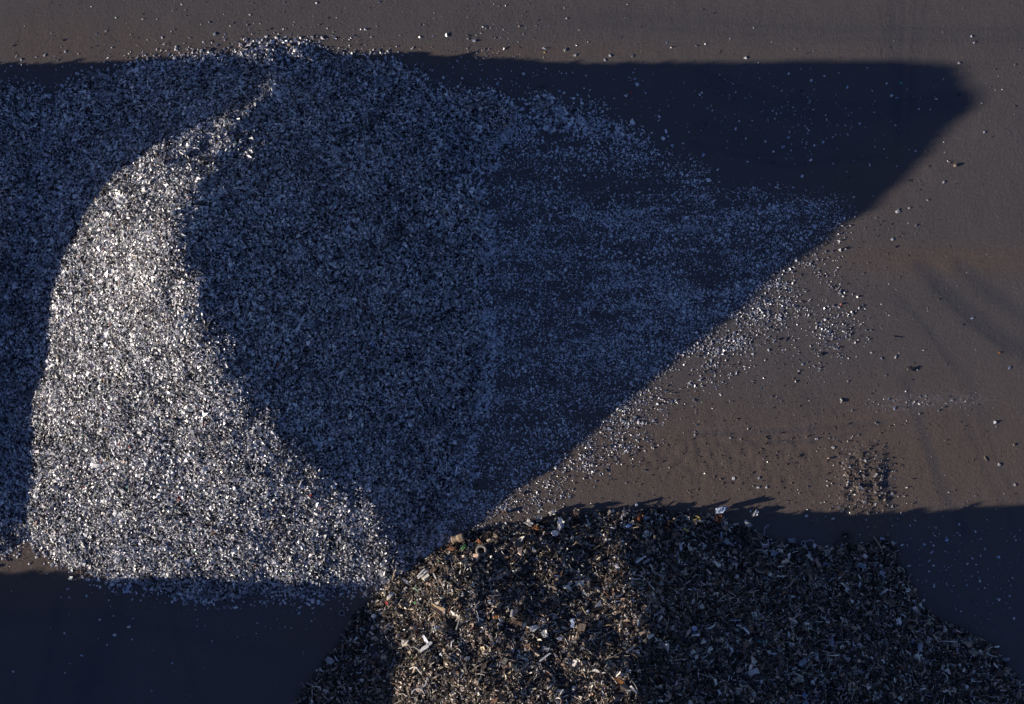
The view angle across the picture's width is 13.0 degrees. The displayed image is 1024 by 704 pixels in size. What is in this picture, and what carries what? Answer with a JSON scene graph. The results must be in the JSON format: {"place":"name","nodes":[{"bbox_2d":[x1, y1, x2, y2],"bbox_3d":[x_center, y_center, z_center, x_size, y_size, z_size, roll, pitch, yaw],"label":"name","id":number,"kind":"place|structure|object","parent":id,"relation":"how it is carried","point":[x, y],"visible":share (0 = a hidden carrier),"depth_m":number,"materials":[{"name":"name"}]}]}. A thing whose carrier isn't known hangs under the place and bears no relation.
{"place":"outdoors","nodes":[
{"label":"outdoors","id":0,"kind":"place"},
{"bbox_2d":[0,0,1023,703],"bbox_3d":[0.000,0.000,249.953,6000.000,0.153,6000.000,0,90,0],"label":"ground","id":1,"kind":"structure","parent":0,"point":[912,304],"depth_m":250.00,"materials":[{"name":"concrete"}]},
{"bbox_2d":[0,85,50,551],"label":"shredded metal heap","id":2,"kind":"object","parent":1,"relation":"on","point":[24,122],"visible":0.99,"depth_m":249.02,"materials":[{"name":"silver metal"}]},
{"bbox_2d":[123,584,131,592],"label":"scrap sheet","id":3,"kind":"object","parent":1,"relation":"on","point":[128,587],"visible":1,"depth_m":249.95,"materials":[{"name":"grey metal"}]},
{"bbox_2d":[0,44,561,599],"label":"shredded metal heap","id":4,"kind":"object","parent":1,"relation":"on","point":[242,312],"visible":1,"depth_m":247.17,"materials":[{"name":"silver metal"}]},
{"bbox_2d":[0,1,1023,698],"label":"spilled flakes","id":5,"kind":"object","parent":1,"relation":"on","point":[492,341],"visible":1,"depth_m":249.97,"materials":[{"name":"metal"}]},
{"bbox_2d":[1,0,1023,700],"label":"grit","id":6,"kind":"object","parent":1,"relation":"on","point":[733,414],"visible":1,"depth_m":249.98,"materials":[{"name":"grey gravel"}]},
{"bbox_2d":[291,505,1023,703],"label":"mixed scrap heap","id":7,"kind":"object","parent":1,"relation":"on","point":[798,609],"visible":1,"depth_m":247.49,"materials":[{"name":"brown metal"}]},
{"bbox_2d":[325,656,334,665],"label":"scrap sheet","id":8,"kind":"object","parent":7,"relation":"on","point":[330,660],"visible":1,"depth_m":249.57,"materials":[{"name":"grey metal"}]},
{"bbox_2d":[417,569,425,578],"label":"flat bar","id":9,"kind":"object","parent":7,"relation":"on","point":[423,573],"visible":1,"depth_m":249.02,"materials":[{"name":"white metal"}]},
{"bbox_2d":[419,641,431,652],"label":"flat bar","id":10,"kind":"object","parent":7,"relation":"on","point":[423,648],"visible":1,"depth_m":246.40,"materials":[{"name":"silver metal"}]},
{"bbox_2d":[429,567,436,572],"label":"scrap sheet","id":11,"kind":"object","parent":7,"relation":"on","point":[433,569],"visible":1,"depth_m":249.03,"materials":[{"name":"brown metal"}]},
{"bbox_2d":[431,603,444,615],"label":"bent sheet","id":12,"kind":"object","parent":7,"relation":"on","point":[434,607],"visible":1,"depth_m":247.26,"materials":[{"name":"beige metal"}]},
{"bbox_2d":[451,533,464,543],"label":"crushed canister","id":13,"kind":"object","parent":7,"relation":"on","point":[457,538],"visible":1,"depth_m":249.48,"materials":[{"name":"beige metal"}]},
{"bbox_2d":[476,545,486,555],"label":"tyre","id":14,"kind":"object","parent":7,"relation":"on","point":[485,549],"visible":1,"depth_m":248.91,"materials":[{"name":"white rubber"}]},
{"bbox_2d":[510,609,514,616],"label":"cylinder can","id":15,"kind":"object","parent":7,"relation":"on","point":[512,613],"visible":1,"depth_m":246.04,"materials":[{"name":"white metal"}]},
{"bbox_2d":[510,618,522,625],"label":"scrap sheet","id":16,"kind":"object","parent":7,"relation":"on","point":[514,621],"visible":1,"depth_m":245.98,"materials":[{"name":"metal"}]},
{"bbox_2d":[524,518,533,526],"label":"crumpled scrap","id":17,"kind":"object","parent":7,"relation":"on","point":[528,522],"visible":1,"depth_m":249.55,"materials":[{"name":"silver metal"}]},
{"bbox_2d":[528,624,538,631],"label":"crumpled scrap","id":18,"kind":"object","parent":7,"relation":"on","point":[533,628],"visible":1,"depth_m":245.52,"materials":[{"name":"silver metal"}]},
{"bbox_2d":[541,630,547,637],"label":"crumpled scrap","id":19,"kind":"object","parent":7,"relation":"on","point":[544,634],"visible":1,"depth_m":245.38,"materials":[{"name":"silver metal"}]},
{"bbox_2d":[548,509,556,515],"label":"crumpled scrap","id":20,"kind":"object","parent":7,"relation":"on","point":[553,512],"visible":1,"depth_m":249.68,"materials":[{"name":"silver metal"}]},
{"bbox_2d":[551,530,557,535],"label":"oval disc","id":21,"kind":"object","parent":7,"relation":"on","point":[554,532],"visible":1,"depth_m":249.16,"materials":[{"name":"white metal"}]},
{"bbox_2d":[557,517,564,528],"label":"crumpled scrap","id":22,"kind":"object","parent":7,"relation":"on","point":[560,521],"visible":1,"depth_m":249.31,"materials":[{"name":"silver metal"}]},
{"bbox_2d":[570,618,574,627],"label":"scrap sheet","id":23,"kind":"object","parent":7,"relation":"on","point":[572,622],"visible":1,"depth_m":245.59,"materials":[{"name":"silver metal"}]},
{"bbox_2d":[574,508,579,515],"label":"crumpled scrap","id":24,"kind":"object","parent":7,"relation":"on","point":[576,512],"visible":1,"depth_m":249.58,"materials":[{"name":"metal"}]},
{"bbox_2d":[577,622,585,630],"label":"box","id":25,"kind":"object","parent":7,"relation":"on","point":[581,627],"visible":1,"depth_m":245.09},
{"bbox_2d":[637,513,642,520],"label":"rusty scrap","id":26,"kind":"object","parent":7,"relation":"on","point":[640,516],"visible":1,"depth_m":249.38,"materials":[{"name":"brown metal"}]},
{"bbox_2d":[716,514,721,521],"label":"rusty scrap","id":27,"kind":"object","parent":7,"relation":"on","point":[719,518],"visible":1,"depth_m":249.54,"materials":[{"name":"brown metal"}]},
{"bbox_2d":[716,506,726,513],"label":"crumpled scrap","id":28,"kind":"object","parent":7,"relation":"on","point":[721,509],"visible":1,"depth_m":249.49,"materials":[{"name":"silver metal"}]},
{"bbox_2d":[723,537,733,545],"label":"scrap sheet","id":29,"kind":"object","parent":7,"relation":"on","point":[726,541],"visible":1,"depth_m":249.38,"materials":[{"name":"grey metal"}]},
{"bbox_2d":[744,520,751,526],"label":"crumpled scrap","id":30,"kind":"object","parent":7,"relation":"on","point":[747,523],"visible":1,"depth_m":249.60,"materials":[{"name":"silver metal"}]},
{"bbox_2d":[895,618,901,625],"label":"crumpled scrap","id":31,"kind":"object","parent":7,"relation":"on","point":[898,621],"visible":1,"depth_m":248.31,"materials":[{"name":"grey metal"}]},
{"bbox_2d":[801,539,814,545],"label":"crumpled scrap","id":32,"kind":"object","parent":1,"relation":"on","point":[806,541],"visible":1,"depth_m":249.86,"materials":[{"name":"grey metal"}]},
{"bbox_2d":[840,531,849,540],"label":"tyre","id":33,"kind":"object","parent":1,"relation":"on","point":[842,538],"visible":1,"depth_m":249.83,"materials":[{"name":"rubber"}]},
{"bbox_2d":[788,538,795,542],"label":"scrap block","id":34,"kind":"object","parent":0,"point":[791,540],"depth_m":249.92,"materials":[{"name":"grey metal"}]}
]}

